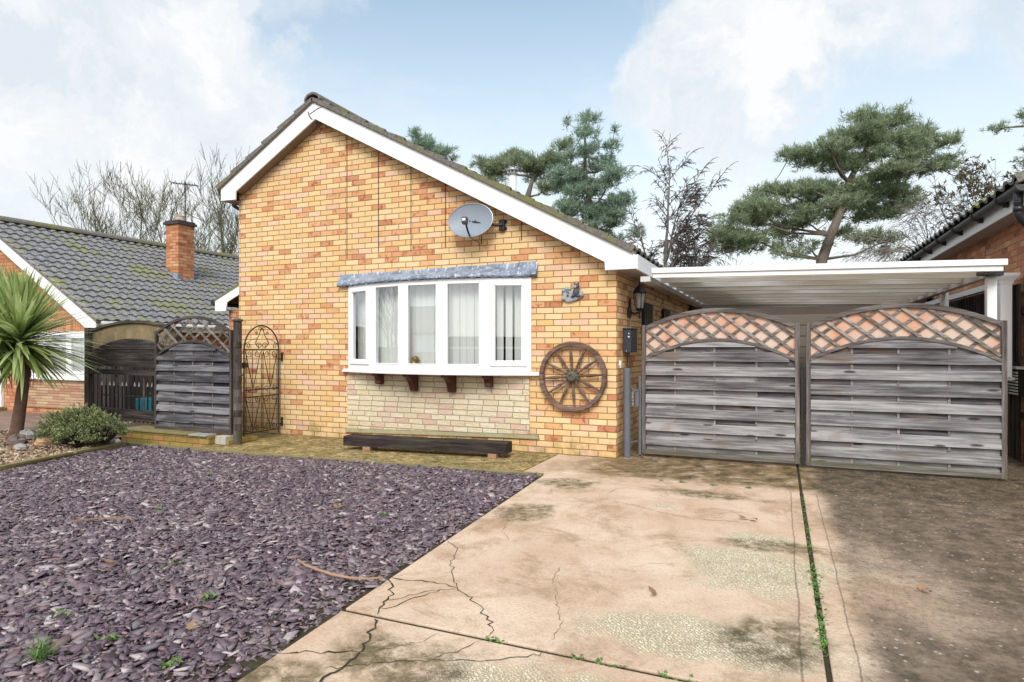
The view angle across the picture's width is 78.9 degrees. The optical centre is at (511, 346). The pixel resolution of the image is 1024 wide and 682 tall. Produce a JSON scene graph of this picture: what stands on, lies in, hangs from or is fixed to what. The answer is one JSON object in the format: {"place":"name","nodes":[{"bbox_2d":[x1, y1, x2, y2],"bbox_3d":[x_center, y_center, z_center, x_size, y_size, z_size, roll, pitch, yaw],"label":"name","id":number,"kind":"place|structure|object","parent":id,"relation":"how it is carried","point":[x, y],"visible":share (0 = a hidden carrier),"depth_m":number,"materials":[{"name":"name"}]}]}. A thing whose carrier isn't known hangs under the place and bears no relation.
{"place":"outdoors","nodes":[
{"label":"outdoors","id":0,"kind":"place"},
{"bbox_2d":[0,411,150,437],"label":"neighbour drive","id":1,"kind":"structure","parent":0,"point":[31,419],"depth_m":11.11,"materials":[{"name":"brown brick"}]},
{"bbox_2d":[0,445,106,464],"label":"bark bed","id":2,"kind":"object","parent":1,"relation":"on","point":[44,459],"visible":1,"depth_m":7.59,"materials":[{"name":"brown wood"}]},
{"bbox_2d":[6,433,27,444],"bbox_3d":[-6.630,1.274,8.365,0.296,0.208,0.243,0,0,-11],"label":"rock","id":3,"kind":"object","parent":2,"relation":"on","point":[15,439],"visible":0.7,"depth_m":8.27,"materials":[{"name":"stone"}]},
{"bbox_2d":[13,443,27,450],"bbox_3d":[-6.263,1.291,7.945,0.190,0.115,0.127,0,0,23],"label":"rock","id":4,"kind":"object","parent":2,"relation":"on","point":[19,446],"visible":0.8,"depth_m":7.90,"materials":[{"name":"white stone"}]},
{"bbox_2d":[19,429,36,440],"bbox_3d":[-6.818,1.263,8.754,0.340,0.205,0.231,0,0,23],"label":"rock","id":5,"kind":"object","parent":2,"relation":"on","point":[29,434],"visible":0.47,"depth_m":8.68,"materials":[{"name":"grey stone"}]},
{"bbox_2d":[34,437,53,446],"bbox_3d":[-6.210,1.282,8.256,0.300,0.176,0.185,0,0,23],"label":"rock","id":6,"kind":"object","parent":2,"relation":"on","point":[43,441],"visible":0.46,"depth_m":8.19,"materials":[{"name":"beige stone"}]},
{"bbox_2d":[0,260,111,439],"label":"cordyline palm","id":7,"kind":"object","parent":2,"relation":"on","point":[25,315],"visible":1,"depth_m":8.64,"materials":[{"name":"green plant"}]},
{"bbox_2d":[0,428,120,464],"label":"bark chippings","id":8,"kind":"object","parent":2,"relation":"on","point":[11,454],"visible":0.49,"depth_m":7.84,"materials":[{"name":"brown wood"}]},
{"bbox_2d":[31,402,132,447],"bbox_3d":[-5.679,1.032,8.252,1.161,0.590,0.914,0,0,23],"label":"shrub","id":9,"kind":"object","parent":2,"relation":"on","point":[76,427],"visible":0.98,"depth_m":8.10,"materials":[{"name":"green plant"}]},
{"bbox_2d":[110,438,119,442],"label":"white litter","id":10,"kind":"object","parent":2,"relation":"on","point":[116,440],"visible":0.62,"depth_m":8.44,"materials":[{"name":"stone"}]},
{"bbox_2d":[84,328,93,408],"bbox_3d":[-6.786,0.522,9.992,0.100,1.640,0.100,0,0,23],"label":"fence post","id":11,"kind":"object","parent":1,"relation":"on","point":[86,382],"visible":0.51,"depth_m":9.94,"materials":[{"name":"black wood"}]},
{"bbox_2d":[89,320,181,421],"bbox_3d":[-5.778,0.364,9.452,2.307,1.515,0.064,0,0,28],"label":"garden fence","id":12,"kind":"object","parent":11,"relation":"attached to","point":[130,339],"visible":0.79,"depth_m":9.49,"materials":[{"name":"black wood"}]},
{"bbox_2d":[136,393,150,410],"bbox_3d":[-5.374,0.901,9.894,1.467,0.562,0.386,0,0,23],"label":"planter","id":13,"kind":"object","parent":1,"relation":"on","point":[149,404],"depth_m":9.96,"materials":[{"name":"teal plastic"}]},
{"bbox_2d":[94,347,228,408],"bbox_3d":[-5.935,0.663,10.812,3.993,1.317,0.080,0,0,23],"label":"back fence","id":14,"kind":"object","parent":1,"relation":"on","point":[106,379],"visible":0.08,"depth_m":11.25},
{"bbox_2d":[195,432,556,471],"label":"path","id":15,"kind":"structure","parent":0,"point":[334,448],"depth_m":7.68,"materials":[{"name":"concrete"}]},
{"bbox_2d":[232,318,243,444],"bbox_3d":[-3.706,0.471,8.408,0.150,1.702,0.150,0,0,23],"label":"round post","id":16,"kind":"object","parent":15,"relation":"on","point":[237,381],"visible":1,"depth_m":8.37,"materials":[{"name":"grey wood"}]},
{"bbox_2d":[363,447,376,450],"bbox_3d":[-1.815,1.297,7.957,0.104,0.050,0.190,0,0,18],"label":"prop brick","id":17,"kind":"object","parent":15,"relation":"on","point":[368,448],"visible":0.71,"depth_m":7.87,"materials":[{"name":"brick"}]},
{"bbox_2d":[488,454,500,458],"bbox_3d":[-0.210,1.297,7.423,0.104,0.050,0.190,0,0,18],"label":"prop brick","id":18,"kind":"object","parent":15,"relation":"on","point":[494,456],"visible":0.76,"depth_m":7.34,"materials":[{"name":"brick"}]},
{"bbox_2d":[343,434,511,453],"bbox_3d":[-1.083,1.206,7.752,2.200,0.130,0.240,0,0,18],"label":"sleeper bench","id":19,"kind":"object","parent":18,"relation":"on","point":[450,444],"visible":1,"depth_m":7.63,"materials":[{"name":"black wood"}]},
{"bbox_2d":[0,0,1023,266],"label":"sky","id":20,"kind":"structure","parent":0,"point":[139,83],"materials":[{"name":"blue"}]},
{"bbox_2d":[237,414,1023,681],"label":"driveway","id":21,"kind":"structure","parent":0,"point":[732,599],"depth_m":3.44,"materials":[{"name":"beige concrete"}]},
{"bbox_2d":[39,472,828,681],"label":"weeds","id":22,"kind":"object","parent":21,"relation":"on","point":[495,640],"visible":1,"depth_m":2.94,"materials":[{"name":"green plant"}]},
{"bbox_2d":[164,464,832,681],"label":"joint soil","id":23,"kind":"structure","parent":21,"relation":"in","point":[254,665],"depth_m":2.98,"materials":[{"name":"brown soil"}]},
{"bbox_2d":[279,488,737,681],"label":"driveway cracks","id":24,"kind":"object","parent":21,"relation":"on","point":[355,657],"visible":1,"depth_m":2.80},
{"bbox_2d":[623,368,638,457],"bbox_3d":[1.437,0.790,7.447,0.219,1.064,0.087,0,0,-13],"label":"steel post","id":25,"kind":"object","parent":21,"relation":"on","point":[627,402],"visible":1,"depth_m":7.39,"materials":[{"name":"metal"}]},
{"bbox_2d":[642,308,799,463],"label":"timber gate","id":26,"kind":"structure","parent":25,"relation":"attached to","point":[721,383],"depth_m":7.13,"materials":[{"name":"grey wood"}]},
{"bbox_2d":[639,376,641,454],"bbox_3d":[1.540,0.832,7.485,0.030,0.940,0.040,0,0,23],"label":"steel strip","id":27,"kind":"object","parent":26,"relation":"attached to","point":[640,415],"visible":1,"depth_m":7.47,"materials":[{"name":"grey metal"}]},
{"bbox_2d":[648,586,655,594],"bbox_3d":[0.754,1.308,3.323,0.036,0.020,0.098,0,0,1],"label":"fallen leaf","id":28,"kind":"object","parent":21,"relation":"on","point":[653,589],"visible":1,"depth_m":3.34,"materials":[{"name":"brown plant"}]},
{"bbox_2d":[640,259,1007,319],"bbox_3d":[4.472,0.212,9.194,3.913,2.219,6.050,0,0,23],"label":"carport","id":29,"kind":"object","parent":21,"relation":"on","point":[816,285],"visible":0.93,"depth_m":7.50,"materials":[{"name":"white plastic"}]},
{"bbox_2d":[806,303,1006,478],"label":"timber gate","id":30,"kind":"structure","parent":21,"relation":"on","point":[910,387],"depth_m":6.41,"materials":[{"name":"grey wood"}]},
{"bbox_2d":[801,362,804,465],"bbox_3d":[3.180,0.737,6.805,0.037,1.130,0.060,0,0,23],"label":"drop bolt","id":31,"kind":"object","parent":30,"relation":"attached to","point":[802,414],"visible":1,"depth_m":6.78,"materials":[{"name":"black paint"}]},
{"bbox_2d":[917,583,932,591],"bbox_3d":[2.220,1.307,3.357,0.039,0.022,0.107,0,0,6],"label":"fallen leaf","id":32,"kind":"object","parent":21,"relation":"on","point":[921,586],"visible":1,"depth_m":3.37,"materials":[{"name":"brown plant"}]},
{"bbox_2d":[896,170,1023,461],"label":"neighbour house","id":33,"kind":"structure","parent":0,"point":[990,226],"depth_m":7.71,"materials":[{"name":"brown brick"}]},
{"bbox_2d":[949,284,1023,459],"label":"slat screen","id":34,"kind":"object","parent":33,"relation":"attached to","point":[976,304],"visible":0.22,"depth_m":7.29,"materials":[{"name":"black wood"}]},
{"bbox_2d":[993,272,1019,379],"bbox_3d":[5.739,-0.226,7.215,0.280,1.235,0.180,0,0,23],"label":"rain hopper","id":35,"kind":"object","parent":33,"relation":"attached to","point":[1005,281],"visible":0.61,"depth_m":7.17,"materials":[{"name":"white plastic"}]},
{"label":"ground","id":36,"kind":"structure","parent":0,"visible":0},
{"bbox_2d":[77,206,149,239],"bbox_3d":[-19.429,-2.442,30.023,6.254,7.792,6.009,0,0,31],"label":"bare tree","id":37,"kind":"object","parent":36,"relation":"on","point":[101,225],"depth_m":27.50,"materials":[{"name":"grey plant"}]},
{"bbox_2d":[0,215,238,413],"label":"neighbour house","id":38,"kind":"structure","parent":36,"relation":"on","point":[117,278],"depth_m":13.55,"materials":[{"name":"grey tile"}]},
{"bbox_2d":[0,373,3,406],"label":"door","id":39,"kind":"structure","parent":38,"relation":"in","point":[2,394],"depth_m":12.95,"materials":[{"name":"white plastic"}]},
{"bbox_2d":[27,331,83,380],"bbox_3d":[-9.001,0.185,12.253,2.200,0.945,0.097,0,0,23],"label":"window","id":40,"kind":"structure","parent":38,"relation":"in","point":[78,374],"depth_m":12.08,"materials":[{"name":"white plastic"}]},
{"bbox_2d":[169,181,199,220],"bbox_3d":[-8.278,-3.418,15.749,0.680,1.560,0.260,0,0,1],"label":"tv aerial","id":41,"kind":"object","parent":38,"relation":"attached to","point":[185,184],"visible":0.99,"depth_m":15.74,"materials":[{"name":"black paint"}]},
{"bbox_2d":[25,159,238,252],"bbox_3d":[-17.451,-3.491,28.964,7.469,9.884,9.090,0,0,7],"label":"bare tree","id":42,"kind":"object","parent":36,"relation":"on","point":[97,220],"visible":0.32,"depth_m":27.15,"materials":[{"name":"brown plant"}]},
{"bbox_2d":[109,166,237,254],"bbox_3d":[-13.502,-2.971,27.426,6.320,8.841,5.852,0,0,-13],"label":"bare tree","id":43,"kind":"object","parent":36,"relation":"on","point":[152,227],"visible":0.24,"depth_m":26.18,"materials":[{"name":"brown plant"}]},
{"bbox_2d":[122,141,249,254],"bbox_3d":[-11.254,-3.154,25.367,7.851,9.197,5.936,0,0,-33],"label":"bare tree","id":44,"kind":"object","parent":36,"relation":"on","point":[231,243],"visible":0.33,"depth_m":24.49,"materials":[{"name":"brown plant"}]},
{"bbox_2d":[121,424,257,446],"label":"wall","id":45,"kind":"structure","parent":36,"relation":"on","point":[150,433],"depth_m":8.63,"materials":[{"name":"brick"}]},
{"bbox_2d":[99,376,153,423],"bbox_3d":[-5.842,0.822,9.722,1.827,0.800,0.090,0,0,23],"label":"iron railing","id":46,"kind":"object","parent":45,"relation":"on","point":[138,396],"visible":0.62,"depth_m":9.83,"materials":[{"name":"black metal"}]},
{"bbox_2d":[154,316,233,433],"bbox_3d":[-4.472,0.379,8.715,1.500,1.617,0.063,0,0,23],"label":"garden fence","id":47,"kind":"object","parent":45,"relation":"on","point":[193,384],"visible":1,"depth_m":8.70,"materials":[{"name":"grey wood"}]},
{"bbox_2d":[0,459,496,680],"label":"gravel base","id":48,"kind":"object","parent":36,"relation":"on","point":[160,603],"depth_m":3.33,"materials":[{"name":"stone"}]},
{"bbox_2d":[0,441,126,470],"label":"bed kerb","id":49,"kind":"structure","parent":48,"relation":"on","point":[38,459],"depth_m":7.50,"materials":[{"name":"concrete"}]},
{"bbox_2d":[0,444,538,681],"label":"slate chippings","id":50,"kind":"object","parent":48,"relation":"on","point":[40,551],"visible":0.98,"depth_m":4.12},
{"bbox_2d":[15,630,81,664],"bbox_3d":[-1.996,1.281,2.631,0.259,0.102,0.251,0,0,10],"label":"grass tuft","id":51,"kind":"object","parent":50,"relation":"on","point":[41,654],"visible":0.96,"depth_m":2.65,"materials":[{"name":"green plant"}]},
{"bbox_2d":[70,517,131,520],"bbox_3d":[-3.072,1.292,4.663,0.408,0.020,0.020,0,0,-12],"label":"dry frond","id":52,"kind":"object","parent":50,"relation":"on","point":[103,518],"visible":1,"depth_m":4.67,"materials":[{"name":"brown plant"}]},
{"bbox_2d":[187,619,200,629],"bbox_3d":[-1.473,1.291,2.873,0.039,0.022,0.107,0,0,-43],"label":"fallen leaf","id":53,"kind":"object","parent":50,"relation":"on","point":[190,624],"visible":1,"depth_m":2.88,"materials":[{"name":"beige plant"}]},
{"bbox_2d":[297,559,382,579],"bbox_3d":[-1.026,1.293,3.583,0.640,0.022,0.080,0,0,26],"label":"dry frond","id":54,"kind":"object","parent":50,"relation":"on","point":[330,573],"visible":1,"depth_m":3.53,"materials":[{"name":"brown plant"}]},
{"bbox_2d":[121,441,543,475],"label":"path kerb","id":55,"kind":"structure","parent":36,"relation":"on","point":[142,444],"depth_m":7.36,"materials":[{"name":"concrete"}]},
{"bbox_2d":[405,124,461,161],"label":"pine tree","id":56,"kind":"object","parent":36,"relation":"on","point":[426,141],"visible":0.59,"depth_m":29.42,"materials":[{"name":"green plant"}]},
{"bbox_2d":[211,92,701,457],"bbox_3d":[0.221,-1.105,13.412,7.229,5.055,11.070,0,0,23],"label":"bungalow","id":57,"kind":"object","parent":36,"relation":"on","point":[339,208],"visible":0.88,"depth_m":8.48,"materials":[{"name":"brick"}]},
{"bbox_2d":[242,325,282,435],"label":"iron gate","id":58,"kind":"structure","parent":57,"relation":"attached to","point":[245,365],"depth_m":9.02,"materials":[{"name":"brown metal"}]},
{"bbox_2d":[410,356,419,363],"bbox_3d":[-1.285,0.224,8.194,0.124,0.191,0.144,0,0,-22],"label":"ornament","id":59,"kind":"object","parent":57,"relation":"on","point":[415,359],"visible":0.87,"depth_m":8.16,"materials":[{"name":"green metal"}]},
{"bbox_2d":[358,283,520,363],"bbox_3d":[-1.048,-0.298,8.296,2.715,1.100,0.331,0,0,23],"label":"vertical blind","id":60,"kind":"object","parent":57,"relation":"hanging from","point":[463,323],"visible":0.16,"depth_m":8.06,"materials":[{"name":"fabric"}]},
{"bbox_2d":[342,277,538,375],"bbox_3d":[-1.088,-0.257,8.178,3.028,1.242,0.420,0,0,23],"label":"bay window","id":61,"kind":"structure","parent":57,"relation":"in","point":[487,366],"depth_m":7.92,"materials":[{"name":"white plastic"}]},
{"bbox_2d":[448,203,506,245],"bbox_3d":[-0.432,-1.560,7.925,0.630,0.525,0.474,0,0,-28],"label":"satellite dish","id":62,"kind":"object","parent":57,"relation":"attached to","point":[469,220],"visible":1,"depth_m":7.91,"materials":[{"name":"grey metal"}]},
{"bbox_2d":[561,282,583,301],"bbox_3d":[0.727,-0.652,7.524,0.286,0.238,0.078,0,0,23],"label":"number plaque","id":63,"kind":"object","parent":57,"relation":"attached to","point":[570,295],"visible":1,"depth_m":7.53,"materials":[{"name":"white ceramic"}]},
{"bbox_2d":[539,341,607,411],"bbox_3d":[0.723,0.364,7.494,0.853,0.846,0.112,0,0,23],"label":"wagon wheel","id":64,"kind":"object","parent":57,"relation":"attached to","point":[572,376],"visible":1,"depth_m":7.48,"materials":[{"name":"brown wood"}]},
{"bbox_2d":[622,328,637,352],"bbox_3d":[1.478,-0.073,7.768,0.118,0.300,0.380,0,0,23],"label":"letter box","id":65,"kind":"object","parent":57,"relation":"attached to","point":[629,340],"visible":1,"depth_m":7.61,"materials":[{"name":"grey paint"}]},
{"bbox_2d":[627,281,646,318],"bbox_3d":[1.598,-0.586,7.900,0.230,0.475,0.216,0,0,23],"label":"wall lantern","id":66,"kind":"object","parent":57,"relation":"attached to","point":[639,292],"depth_m":7.86,"materials":[{"name":"black paint"}]},
{"bbox_2d":[642,303,652,325],"bbox_3d":[1.945,-0.293,8.933,0.048,0.630,0.594,0,0,23],"label":"side window","id":67,"kind":"structure","parent":57,"relation":"in","point":[647,313],"depth_m":8.81,"materials":[{"name":"black glass"}]},
{"bbox_2d":[661,309,669,318],"bbox_3d":[2.561,-0.318,10.361,0.048,0.580,0.586,0,0,23],"label":"side window","id":68,"kind":"structure","parent":57,"relation":"in","point":[665,313],"depth_m":10.15,"materials":[{"name":"black glass"}]},
{"bbox_2d":[468,134,575,196],"bbox_3d":[0.651,-4.334,29.887,5.164,11.517,3.758,0,0,-25],"label":"pine tree","id":69,"kind":"object","parent":36,"relation":"on","point":[533,168],"visible":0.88,"depth_m":29.58,"materials":[{"name":"green plant"}]},
{"bbox_2d":[544,106,647,240],"bbox_3d":[3.578,-4.636,27.664,4.789,12.131,3.960,0,0,23],"label":"pine tree","id":70,"kind":"object","parent":36,"relation":"on","point":[608,213],"visible":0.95,"depth_m":27.55,"materials":[{"name":"green plant"}]},
{"bbox_2d":[618,130,756,267],"bbox_3d":[6.031,-3.547,22.706,4.816,9.952,4.520,0,0,43],"label":"birch tree","id":71,"kind":"object","parent":36,"relation":"on","point":[686,229],"visible":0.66,"depth_m":22.16,"materials":[{"name":"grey plant"}]},
{"bbox_2d":[659,233,718,266],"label":"birch tree","id":72,"kind":"object","parent":36,"relation":"on","point":[693,253],"visible":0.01,"depth_m":22.43,"materials":[{"name":"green plant"}]},
{"bbox_2d":[691,299,926,413],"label":"garage","id":73,"kind":"structure","parent":36,"relation":"on","point":[802,316],"depth_m":12.24,"materials":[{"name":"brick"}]},
{"bbox_2d":[771,314,834,412],"bbox_3d":[5.533,0.340,12.332,2.450,1.925,0.025,0,0,23],"label":"door","id":74,"kind":"structure","parent":73,"relation":"in","point":[809,318],"depth_m":12.24,"materials":[{"name":"beige paint"}]},
{"bbox_2d":[701,96,975,263],"bbox_3d":[12.858,-4.253,24.733,10.475,11.330,4.591,0,0,-11],"label":"pine tree","id":75,"kind":"object","parent":36,"relation":"on","point":[871,137],"visible":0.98,"depth_m":24.56,"materials":[{"name":"green plant"}]},
{"bbox_2d":[835,148,1023,262],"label":"birch tree","id":76,"kind":"object","parent":36,"relation":"on","point":[909,247],"visible":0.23,"depth_m":22.12,"materials":[{"name":"brown plant"}]},
{"bbox_2d":[921,155,1023,224],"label":"tree","id":77,"kind":"object","parent":36,"relation":"on","point":[988,186],"visible":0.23,"depth_m":20.67,"materials":[{"name":"brown plant"}]},
{"bbox_2d":[977,105,1023,168],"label":"pine tree","id":78,"kind":"object","parent":36,"relation":"on","point":[1001,125],"visible":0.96,"depth_m":22.72,"materials":[{"name":"green plant"}]}
]}

